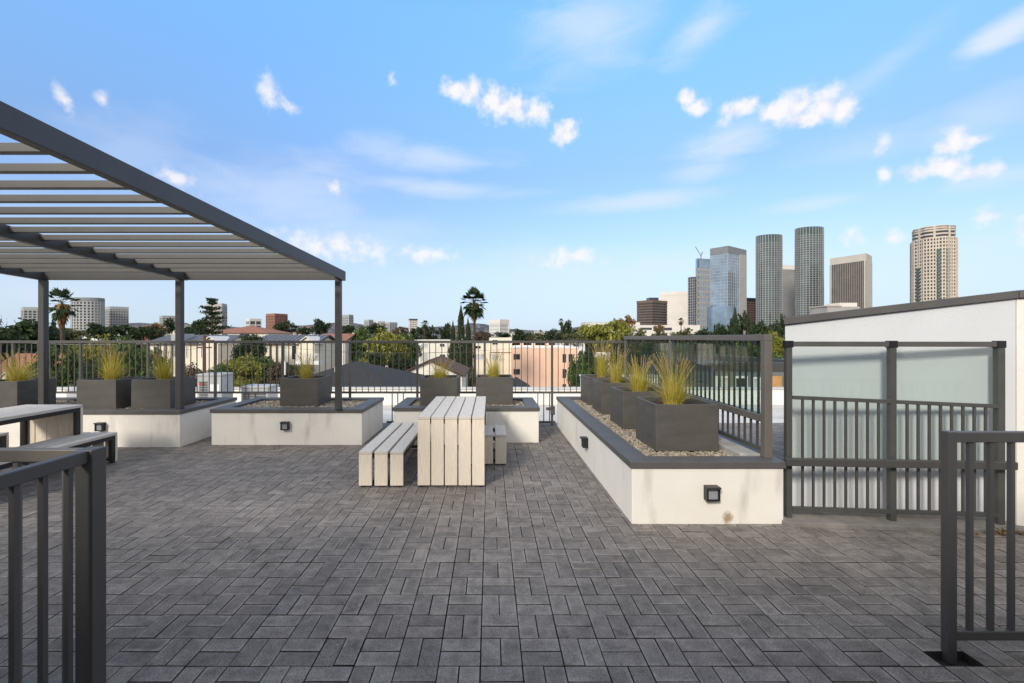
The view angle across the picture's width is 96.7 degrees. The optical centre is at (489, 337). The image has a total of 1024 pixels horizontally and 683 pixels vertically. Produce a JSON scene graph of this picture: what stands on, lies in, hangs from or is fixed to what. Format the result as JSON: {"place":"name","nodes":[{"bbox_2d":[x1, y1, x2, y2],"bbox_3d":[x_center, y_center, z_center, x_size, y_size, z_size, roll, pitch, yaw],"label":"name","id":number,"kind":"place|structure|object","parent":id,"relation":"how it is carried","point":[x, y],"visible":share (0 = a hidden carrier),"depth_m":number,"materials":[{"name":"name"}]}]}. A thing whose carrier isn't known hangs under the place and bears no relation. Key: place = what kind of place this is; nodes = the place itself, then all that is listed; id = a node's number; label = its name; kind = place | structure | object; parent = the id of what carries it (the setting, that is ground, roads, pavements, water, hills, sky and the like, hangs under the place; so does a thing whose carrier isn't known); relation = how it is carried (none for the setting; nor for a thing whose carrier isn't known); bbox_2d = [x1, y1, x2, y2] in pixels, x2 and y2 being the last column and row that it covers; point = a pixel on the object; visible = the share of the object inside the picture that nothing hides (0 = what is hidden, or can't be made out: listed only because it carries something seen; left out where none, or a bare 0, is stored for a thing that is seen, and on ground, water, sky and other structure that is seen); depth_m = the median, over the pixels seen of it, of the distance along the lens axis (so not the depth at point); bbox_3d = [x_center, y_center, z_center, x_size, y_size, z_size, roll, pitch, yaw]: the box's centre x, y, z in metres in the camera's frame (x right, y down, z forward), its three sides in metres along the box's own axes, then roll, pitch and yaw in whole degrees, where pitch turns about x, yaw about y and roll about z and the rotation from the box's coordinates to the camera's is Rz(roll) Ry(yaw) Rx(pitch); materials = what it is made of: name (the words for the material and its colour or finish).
{"place":"outdoors","nodes":[
{"label":"outdoors","id":0,"kind":"place"},
{"bbox_2d":[70,297,104,338],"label":"residential block","id":1,"kind":"structure","parent":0,"point":[90,309],"depth_m":511.33,"materials":[{"name":"white concrete"}]},
{"bbox_2d":[144,334,253,383],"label":"town house","id":2,"kind":"structure","parent":0,"point":[188,337],"depth_m":67.00,"materials":[{"name":"paint"}]},
{"bbox_2d":[5,323,536,333],"bbox_3d":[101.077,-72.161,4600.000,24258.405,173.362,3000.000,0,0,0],"label":"hills","id":3,"kind":"structure","parent":0,"point":[331,330],"depth_m":4420.40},
{"bbox_2d":[266,313,287,329],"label":"residential block","id":4,"kind":"structure","parent":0,"point":[272,319],"depth_m":505.41,"materials":[{"name":"red brick"}]},
{"bbox_2d":[255,335,334,373],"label":"town house","id":5,"kind":"structure","parent":0,"point":[304,345],"depth_m":67.00,"materials":[{"name":"white paint"}]},
{"bbox_2d":[293,350,320,377],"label":"ornamental grass","id":6,"kind":"object","parent":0,"point":[304,373],"depth_m":7.18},
{"bbox_2d":[2,321,636,339],"bbox_3d":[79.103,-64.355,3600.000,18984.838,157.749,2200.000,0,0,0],"label":"hills","id":7,"kind":"structure","parent":0,"point":[484,327],"depth_m":3325.74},
{"bbox_2d":[56,374,783,422],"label":"apartment building","id":8,"kind":"structure","parent":0,"point":[777,404],"depth_m":12.90,"materials":[{"name":"beige paint"}]},
{"bbox_2d":[197,372,232,396],"bbox_3d":[-6.780,1.385,11.238,0.644,1.032,0.531,0,0,0],"label":"condenser unit","id":9,"kind":"object","parent":8,"relation":"on","point":[224,381],"visible":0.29,"depth_m":11.00,"materials":[{"name":"metal"}]},
{"bbox_2d":[240,384,278,400],"bbox_3d":[-6.003,1.565,11.875,0.728,0.672,0.591,0,0,0],"label":"condenser unit","id":10,"kind":"object","parent":8,"relation":"on","point":[255,388],"visible":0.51,"depth_m":11.60,"materials":[{"name":"metal"}]},
{"bbox_2d":[412,340,454,363],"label":"apartment block","id":11,"kind":"structure","parent":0,"point":[445,346],"depth_m":96.00,"materials":[{"name":"white paint"}]},
{"bbox_2d":[406,355,469,386],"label":"gable house","id":12,"kind":"structure","parent":0,"point":[455,366],"depth_m":50.64,"materials":[{"name":"brown"}]},
{"bbox_2d":[475,350,509,376],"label":"ornamental grass","id":13,"kind":"object","parent":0,"point":[495,371],"depth_m":7.37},
{"bbox_2d":[476,337,511,375],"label":"apartment block","id":14,"kind":"structure","parent":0,"point":[504,350],"depth_m":97.00,"materials":[{"name":"beige paint"}]},
{"bbox_2d":[0,423,1023,682],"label":"deck paving","id":15,"kind":"structure","parent":0,"point":[270,563],"depth_m":2.82,"materials":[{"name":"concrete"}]},
{"bbox_2d":[0,404,82,465],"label":"slatted table","id":16,"kind":"object","parent":15,"relation":"on","point":[40,422],"visible":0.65,"depth_m":5.41,"materials":[{"name":"beige wood"}]},
{"bbox_2d":[0,446,105,682],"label":"picket railing","id":17,"kind":"object","parent":15,"relation":"on","point":[88,463],"visible":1,"depth_m":1.82,"materials":[{"name":"grey metal"}]},
{"bbox_2d":[0,432,117,469],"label":"slatted bench","id":18,"kind":"object","parent":15,"relation":"on","point":[109,440],"visible":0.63,"depth_m":5.24,"materials":[{"name":"beige wood"}]},
{"bbox_2d":[0,397,236,446],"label":"raised planter","id":19,"kind":"object","parent":15,"relation":"on","point":[171,427],"visible":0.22,"depth_m":6.34,"materials":[{"name":"beige paint"}]},
{"bbox_2d":[0,378,55,407],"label":"planter box","id":20,"kind":"object","parent":19,"relation":"on","point":[16,393],"visible":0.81,"depth_m":6.52,"materials":[{"name":"concrete"}]},
{"bbox_2d":[0,348,66,380],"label":"ornamental grass","id":21,"kind":"object","parent":20,"relation":"in","point":[17,374],"depth_m":6.70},
{"bbox_2d":[77,377,145,408],"bbox_3d":[-5.780,0.830,6.970,0.580,0.430,0.580,0,0,0],"label":"planter box","id":22,"kind":"object","parent":19,"relation":"on","point":[96,393],"visible":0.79,"depth_m":6.68,"materials":[{"name":"concrete"}]},
{"bbox_2d":[81,343,140,379],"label":"ornamental grass","id":23,"kind":"object","parent":22,"relation":"in","point":[111,374],"depth_m":6.92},
{"bbox_2d":[131,376,195,408],"bbox_3d":[-5.010,0.830,7.010,0.580,0.430,0.580,0,0,0],"label":"planter box","id":24,"kind":"object","parent":19,"relation":"on","point":[151,393],"visible":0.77,"depth_m":6.72,"materials":[{"name":"concrete"}]},
{"bbox_2d":[129,345,185,379],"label":"ornamental grass","id":25,"kind":"object","parent":24,"relation":"in","point":[164,372],"depth_m":6.96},
{"bbox_2d":[0,101,345,409],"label":"pergola","id":26,"kind":"object","parent":15,"relation":"on","point":[32,252],"visible":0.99,"depth_m":4.52,"materials":[{"name":"metal"}]},
{"bbox_2d":[210,397,383,444],"bbox_3d":[-2.890,1.270,7.105,2.170,0.520,1.300,0,0,0],"label":"raised planter","id":27,"kind":"object","parent":15,"relation":"on","point":[352,421],"visible":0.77,"depth_m":6.47,"materials":[{"name":"beige paint"}]},
{"bbox_2d":[280,375,330,406],"bbox_3d":[-2.910,0.830,7.220,0.580,0.430,0.580,0,0,0],"label":"planter box","id":28,"kind":"object","parent":27,"relation":"on","point":[300,391],"visible":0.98,"depth_m":6.93,"materials":[{"name":"concrete"}]},
{"bbox_2d":[0,341,623,425],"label":"metal fence","id":29,"kind":"object","parent":15,"relation":"on","point":[215,392],"visible":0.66,"depth_m":7.91,"materials":[{"name":"metal"}]},
{"bbox_2d":[359,422,417,486],"bbox_3d":[-1.107,1.337,5.430,0.450,0.369,1.620,0,0,0],"label":"slatted bench","id":30,"kind":"object","parent":15,"relation":"on","point":[386,441],"visible":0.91,"depth_m":4.62,"materials":[{"name":"beige wood"}]},
{"bbox_2d":[418,396,485,486],"bbox_3d":[-0.396,1.161,5.440,0.680,0.722,1.620,0,0,0],"label":"slatted table","id":31,"kind":"object","parent":15,"relation":"on","point":[451,420],"visible":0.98,"depth_m":4.63,"materials":[{"name":"beige wood"}]},
{"bbox_2d":[393,397,539,442],"bbox_3d":[-0.345,1.270,7.180,2.140,0.520,1.150,0,0,0],"label":"raised planter","id":32,"kind":"object","parent":15,"relation":"on","point":[519,418],"visible":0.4,"depth_m":6.62,"materials":[{"name":"beige paint"}]},
{"bbox_2d":[420,375,459,405],"bbox_3d":[-0.790,0.830,7.310,0.580,0.430,0.580,0,0,0],"label":"planter box","id":33,"kind":"object","parent":32,"relation":"on","point":[432,388],"visible":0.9,"depth_m":7.02,"materials":[{"name":"concrete"}]},
{"bbox_2d":[425,358,455,377],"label":"ornamental grass","id":34,"kind":"object","parent":33,"relation":"in","point":[440,373],"depth_m":7.28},
{"bbox_2d":[476,374,512,404],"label":"planter box","id":35,"kind":"object","parent":32,"relation":"on","point":[498,390],"visible":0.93,"depth_m":7.12,"materials":[{"name":"concrete"}]},
{"bbox_2d":[471,425,505,464],"bbox_3d":[-0.030,1.337,5.730,0.450,0.369,0.620,0,0,0],"label":"slatted bench","id":36,"kind":"object","parent":15,"relation":"on","point":[499,439],"visible":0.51,"depth_m":5.42,"materials":[{"name":"beige wood"}]},
{"bbox_2d":[556,396,785,524],"bbox_3d":[1.780,1.268,5.790,1.270,0.539,4.170,0,0,0],"label":"raised planter","id":37,"kind":"object","parent":15,"relation":"on","point":[641,482],"visible":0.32,"depth_m":3.72,"materials":[{"name":"beige paint"}]},
{"bbox_2d":[581,374,624,404],"bbox_3d":[1.820,0.830,7.390,0.580,0.430,0.580,0,0,0],"label":"planter box","id":38,"kind":"object","parent":37,"relation":"on","point":[586,388],"visible":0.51,"depth_m":7.22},
{"bbox_2d":[592,379,631,413],"bbox_3d":[1.820,0.830,6.530,0.580,0.430,0.580,0,0,0],"label":"planter box","id":39,"kind":"object","parent":37,"relation":"on","point":[601,396],"visible":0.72,"depth_m":6.30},
{"bbox_2d":[610,386,663,428],"bbox_3d":[1.820,0.830,5.510,0.580,0.430,0.580,0,0,0],"label":"planter box","id":40,"kind":"object","parent":37,"relation":"on","point":[622,407],"visible":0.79,"depth_m":5.23,"materials":[{"name":"concrete"}]},
{"bbox_2d":[636,397,717,450],"bbox_3d":[1.820,0.830,4.490,0.580,0.430,0.580,0,0,0],"label":"planter box","id":41,"kind":"object","parent":37,"relation":"on","point":[689,424],"visible":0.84,"depth_m":4.20,"materials":[{"name":"concrete"}]},
{"bbox_2d":[629,352,730,403],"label":"ornamental grass","id":42,"kind":"object","parent":41,"relation":"in","point":[673,393],"depth_m":4.46,"materials":[{"name":"plant"}]},
{"bbox_2d":[623,334,771,457],"bbox_3d":[2.349,0.490,5.859,0.072,1.040,4.062,0,0,0],"label":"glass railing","id":43,"kind":"object","parent":37,"relation":"on","point":[637,348],"visible":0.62,"depth_m":4.48,"materials":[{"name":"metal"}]},
{"bbox_2d":[704,485,721,501],"bbox_3d":[1.798,1.257,3.676,0.106,0.116,0.086,0,0,0],"label":"step light","id":44,"kind":"object","parent":37,"relation":"attached to","point":[711,493],"visible":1,"depth_m":3.67,"materials":[{"name":"black metal"}]},
{"bbox_2d":[782,509,1023,534],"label":"concrete sill","id":45,"kind":"structure","parent":15,"relation":"on","point":[863,521],"depth_m":3.66,"materials":[{"name":"concrete"}]},
{"bbox_2d":[782,341,1017,524],"bbox_3d":[3.263,0.771,3.674,1.707,1.498,0.127,0,0,5],"label":"glass screen","id":46,"kind":"object","parent":45,"relation":"on","point":[891,463],"visible":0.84,"depth_m":3.69,"materials":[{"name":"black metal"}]},
{"bbox_2d":[784,290,1023,525],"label":"stair enclosure","id":47,"kind":"object","parent":15,"relation":"on","point":[952,374],"visible":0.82,"depth_m":3.84,"materials":[{"name":"white paint"}]},
{"bbox_2d":[941,430,1023,663],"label":"picket railing","id":48,"kind":"object","parent":15,"relation":"on","point":[952,633],"visible":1,"depth_m":2.19,"materials":[{"name":"metal"}]},
{"bbox_2d":[0,0,1023,330],"label":"sky","id":49,"kind":"structure","parent":0,"point":[566,160],"materials":[{"name":"blue"}]},
{"bbox_2d":[511,343,577,386],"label":"apartment block","id":50,"kind":"structure","parent":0,"point":[545,366],"depth_m":92.00,"materials":[{"name":"paint"}]},
{"bbox_2d":[591,339,615,376],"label":"ornamental grass","id":51,"kind":"object","parent":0,"point":[600,371],"depth_m":7.36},
{"bbox_2d":[598,347,632,382],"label":"ornamental grass","id":52,"kind":"object","parent":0,"point":[616,376],"depth_m":6.49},
{"bbox_2d":[620,354,658,390],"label":"ornamental grass","id":53,"kind":"object","parent":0,"point":[642,383],"depth_m":5.46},
{"bbox_2d":[645,355,783,386],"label":"modern house","id":54,"kind":"structure","parent":0,"point":[777,372],"depth_m":19.00,"materials":[{"name":"grey glass"}]},
{"bbox_2d":[747,298,755,333],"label":"office tower","id":55,"kind":"structure","parent":0,"point":[751,308],"depth_m":715.64,"materials":[{"name":"brown glass"}]},
{"bbox_2d":[756,234,782,336],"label":"residential tower","id":56,"kind":"structure","parent":0,"point":[769,278],"depth_m":688.98,"materials":[{"name":"grey glass"}]},
{"bbox_2d":[783,265,794,336],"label":"office tower","id":57,"kind":"structure","parent":0,"point":[788,290],"depth_m":814.89,"materials":[{"name":"grey glass"}]},
{"label":"ground","id":58,"kind":"structure","parent":0,"visible":0},
{"bbox_2d":[0,318,30,361],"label":"broadleaf tree","id":59,"kind":"object","parent":58,"relation":"on","point":[9,336],"visible":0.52,"depth_m":74.86,"materials":[{"name":"green plant"}]},
{"bbox_2d":[21,307,37,337],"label":"residential block","id":60,"kind":"structure","parent":58,"relation":"on","point":[29,313],"depth_m":553.24,"materials":[{"name":"white concrete"}]},
{"bbox_2d":[2,353,72,386],"bbox_3d":[-49.730,6.622,50.775,6.660,9.795,11.450,0,0,0],"label":"villa","id":61,"kind":"object","parent":58,"relation":"on","point":[28,356],"visible":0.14,"depth_m":50.07,"materials":[{"name":"ceramic"}]},
{"bbox_2d":[0,317,75,352],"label":"broadleaf tree","id":62,"kind":"object","parent":58,"relation":"on","point":[29,330],"visible":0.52,"depth_m":97.15,"materials":[{"name":"green plant"}]},
{"bbox_2d":[24,344,83,386],"bbox_3d":[-43.029,6.050,45.370,4.386,11.000,4.256,0,0,-3],"label":"broadleaf tree","id":63,"kind":"object","parent":58,"relation":"on","point":[65,371],"visible":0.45,"depth_m":44.96,"materials":[{"name":"green plant"}]},
{"bbox_2d":[49,287,81,352],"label":"fan palm","id":64,"kind":"object","parent":58,"relation":"on","point":[62,314],"visible":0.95,"depth_m":65.74,"materials":[{"name":"green plant"}]},
{"bbox_2d":[59,333,115,385],"bbox_3d":[-42.754,5.504,49.654,5.415,12.097,6.264,0,0,2],"label":"broadleaf tree","id":65,"kind":"object","parent":58,"relation":"on","point":[89,355],"visible":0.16,"depth_m":48.51,"materials":[{"name":"green plant"}]},
{"bbox_2d":[82,322,107,346],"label":"broadleaf tree","id":66,"kind":"object","parent":58,"relation":"on","point":[93,330],"visible":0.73,"depth_m":190.20,"materials":[{"name":"green plant"}]},
{"bbox_2d":[73,356,127,385],"bbox_3d":[-33.242,6.496,38.857,3.569,10.102,3.556,0,0,42],"label":"broadleaf tree","id":67,"kind":"object","parent":58,"relation":"on","point":[89,370],"visible":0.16,"depth_m":38.02,"materials":[{"name":"green plant"}]},
{"bbox_2d":[105,306,128,326],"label":"residential block","id":68,"kind":"structure","parent":58,"relation":"on","point":[117,316],"depth_m":555.10,"materials":[{"name":"concrete"}]},
{"bbox_2d":[99,324,146,349],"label":"broadleaf tree","id":69,"kind":"object","parent":58,"relation":"on","point":[113,331],"visible":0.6,"depth_m":150.14,"materials":[{"name":"green plant"}]},
{"bbox_2d":[94,335,162,376],"bbox_3d":[-37.563,5.593,47.589,5.720,11.916,5.438,0,0,-26],"label":"broadleaf tree","id":70,"kind":"object","parent":58,"relation":"on","point":[132,357],"visible":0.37,"depth_m":46.50,"materials":[{"name":"green plant"}]},
{"bbox_2d":[130,325,165,346],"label":"broadleaf tree","id":71,"kind":"object","parent":58,"relation":"on","point":[138,335],"visible":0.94,"depth_m":150.83,"materials":[{"name":"green plant"}]},
{"bbox_2d":[191,298,231,334],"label":"tiered pine","id":72,"kind":"object","parent":58,"relation":"on","point":[213,318],"visible":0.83,"depth_m":87.44,"materials":[{"name":"green plant"}]},
{"bbox_2d":[205,303,226,330],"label":"residential block","id":73,"kind":"structure","parent":58,"relation":"on","point":[223,309],"depth_m":506.50,"materials":[{"name":"white concrete"}]},
{"bbox_2d":[220,351,265,386],"bbox_3d":[-26.760,6.506,49.545,5.028,10.082,5.817,0,0,-9],"label":"broadleaf tree","id":74,"kind":"object","parent":58,"relation":"on","point":[248,367],"visible":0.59,"depth_m":48.61,"materials":[{"name":"green plant"}]},
{"bbox_2d":[229,332,267,359],"bbox_3d":[-32.501,5.388,61.208,4.856,12.329,4.636,0,0,43],"label":"broadleaf tree","id":75,"kind":"object","parent":58,"relation":"on","point":[253,337],"visible":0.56,"depth_m":60.29,"materials":[{"name":"green plant"}]},
{"bbox_2d":[209,326,294,336],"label":"villa","id":76,"kind":"object","parent":58,"relation":"on","point":[255,330],"visible":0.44,"depth_m":112.02,"materials":[{"name":"tile"}]},
{"bbox_2d":[250,355,275,383],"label":"broadleaf tree","id":77,"kind":"object","parent":58,"relation":"on","point":[267,362],"visible":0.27,"depth_m":50.15,"materials":[{"name":"green plant"}]},
{"bbox_2d":[267,361,298,383],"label":"broadleaf tree","id":78,"kind":"object","parent":58,"relation":"on","point":[273,374],"visible":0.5,"depth_m":46.09,"materials":[{"name":"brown plant"}]},
{"bbox_2d":[307,318,331,334],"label":"broadleaf tree","id":79,"kind":"object","parent":58,"relation":"on","point":[320,326],"visible":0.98,"depth_m":185.39,"materials":[{"name":"green plant"}]},
{"bbox_2d":[322,334,357,364],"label":"villa","id":80,"kind":"object","parent":58,"relation":"on","point":[346,337],"visible":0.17,"depth_m":85.47,"materials":[{"name":"paint"}]},
{"bbox_2d":[278,361,422,386],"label":"shingle house","id":81,"kind":"structure","parent":58,"relation":"on","point":[398,378],"depth_m":30.98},
{"bbox_2d":[349,325,370,361],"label":"broadleaf tree","id":82,"kind":"object","parent":58,"relation":"on","point":[360,334],"visible":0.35,"depth_m":88.50,"materials":[{"name":"green plant"}]},
{"bbox_2d":[352,351,387,366],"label":"broadleaf tree","id":83,"kind":"object","parent":58,"relation":"on","point":[377,359],"visible":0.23,"depth_m":58.33,"materials":[{"name":"green plant"}]},
{"bbox_2d":[363,327,410,367],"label":"broadleaf tree","id":84,"kind":"object","parent":58,"relation":"on","point":[397,347],"visible":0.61,"depth_m":78.50,"materials":[{"name":"green plant"}]},
{"bbox_2d":[8,338,782,358],"bbox_3d":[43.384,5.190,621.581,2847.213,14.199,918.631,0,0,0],"label":"distant trees","id":85,"kind":"object","parent":58,"relation":"on","point":[586,347],"depth_m":189.13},
{"bbox_2d":[385,352,415,371],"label":"broadleaf tree","id":86,"kind":"object","parent":58,"relation":"on","point":[399,362],"visible":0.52,"depth_m":62.17,"materials":[{"name":"green plant"}]},
{"bbox_2d":[453,306,465,364],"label":"cypress tree","id":87,"kind":"object","parent":58,"relation":"on","point":[460,334],"visible":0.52,"depth_m":75.54,"materials":[{"name":"green plant"}]},
{"bbox_2d":[461,319,475,386],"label":"cypress tree","id":88,"kind":"object","parent":58,"relation":"on","point":[469,345],"visible":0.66,"depth_m":73.64,"materials":[{"name":"green plant"}]},
{"bbox_2d":[460,286,488,386],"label":"fan palm","id":89,"kind":"object","parent":58,"relation":"on","point":[474,311],"visible":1,"depth_m":73.74,"materials":[{"name":"green plant"}]},
{"bbox_2d":[489,319,508,336],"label":"residential block","id":90,"kind":"structure","parent":58,"relation":"on","point":[500,325],"depth_m":464.45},
{"bbox_2d":[566,354,591,386],"bbox_3d":[11.655,6.786,60.847,3.280,9.519,3.380,0,0,-25],"label":"broadleaf tree","id":91,"kind":"object","parent":58,"relation":"on","point":[573,372],"visible":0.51,"depth_m":60.34,"materials":[{"name":"green plant"}]},
{"bbox_2d":[576,324,603,363],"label":"broadleaf tree","id":92,"kind":"object","parent":58,"relation":"on","point":[590,332],"visible":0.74,"depth_m":136.34,"materials":[{"name":"green plant"}]},
{"bbox_2d":[595,318,636,348],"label":"broadleaf tree","id":93,"kind":"object","parent":58,"relation":"on","point":[619,333],"visible":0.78,"depth_m":131.30,"materials":[{"name":"green plant"}]},
{"bbox_2d":[636,298,667,324],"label":"office tower","id":94,"kind":"structure","parent":58,"relation":"on","point":[651,311],"depth_m":629.69,"materials":[{"name":"brown concrete"}]},
{"bbox_2d":[628,325,699,335],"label":"hall","id":95,"kind":"structure","parent":58,"relation":"on","point":[668,329],"depth_m":420.00,"materials":[{"name":"white concrete"}]},
{"bbox_2d":[660,291,687,324],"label":"office tower","id":96,"kind":"structure","parent":58,"relation":"on","point":[677,306],"depth_m":745.70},
{"bbox_2d":[688,277,695,324],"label":"office tower","id":97,"kind":"structure","parent":58,"relation":"on","point":[691,300],"depth_m":693.87,"materials":[{"name":"grey glass"}]},
{"bbox_2d":[696,258,709,330],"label":"office tower","id":98,"kind":"structure","parent":58,"relation":"on","point":[702,285],"depth_m":694.93,"materials":[{"name":"blue glass"}]},
{"bbox_2d":[690,340,738,355],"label":"broadleaf tree","id":99,"kind":"object","parent":58,"relation":"on","point":[721,349],"visible":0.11,"depth_m":41.25,"materials":[{"name":"green plant"}]},
{"bbox_2d":[707,246,746,334],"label":"office tower","id":100,"kind":"structure","parent":58,"relation":"on","point":[728,279],"depth_m":630.70,"materials":[{"name":"blue glass"}]},
{"bbox_2d":[724,310,755,354],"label":"broadleaf tree","id":101,"kind":"object","parent":58,"relation":"on","point":[744,319],"visible":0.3,"depth_m":100.88,"materials":[{"name":"green plant"}]},
{"bbox_2d":[736,333,783,358],"bbox_3d":[25.490,5.532,43.342,4.926,12.038,5.283,0,0,-29],"label":"broadleaf tree","id":102,"kind":"object","parent":58,"relation":"on","point":[776,356],"visible":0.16,"depth_m":43.26,"materials":[{"name":"green plant"}]},
{"bbox_2d":[743,319,780,342],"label":"broadleaf tree","id":103,"kind":"object","parent":58,"relation":"on","point":[756,329],"visible":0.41,"depth_m":95.87,"materials":[{"name":"green plant"}]},
{"bbox_2d":[768,330,784,355],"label":"broadleaf tree","id":104,"kind":"object","parent":58,"relation":"on","point":[777,340],"visible":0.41,"depth_m":80.53,"materials":[{"name":"green plant"}]},
{"bbox_2d":[795,226,823,315],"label":"residential tower","id":105,"kind":"structure","parent":58,"relation":"on","point":[809,266],"depth_m":678.73,"materials":[{"name":"grey glass"}]},
{"bbox_2d":[809,303,859,313],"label":"podium building","id":106,"kind":"structure","parent":58,"relation":"on","point":[833,307],"depth_m":564.00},
{"bbox_2d":[830,253,871,308],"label":"office tower","id":107,"kind":"structure","parent":58,"relation":"on","point":[851,279],"depth_m":615.30,"materials":[{"name":"beige glass"}]},
{"bbox_2d":[910,225,957,302],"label":"residential tower","id":108,"kind":"structure","parent":58,"relation":"on","point":[934,262],"depth_m":418.80,"materials":[{"name":"beige concrete"}]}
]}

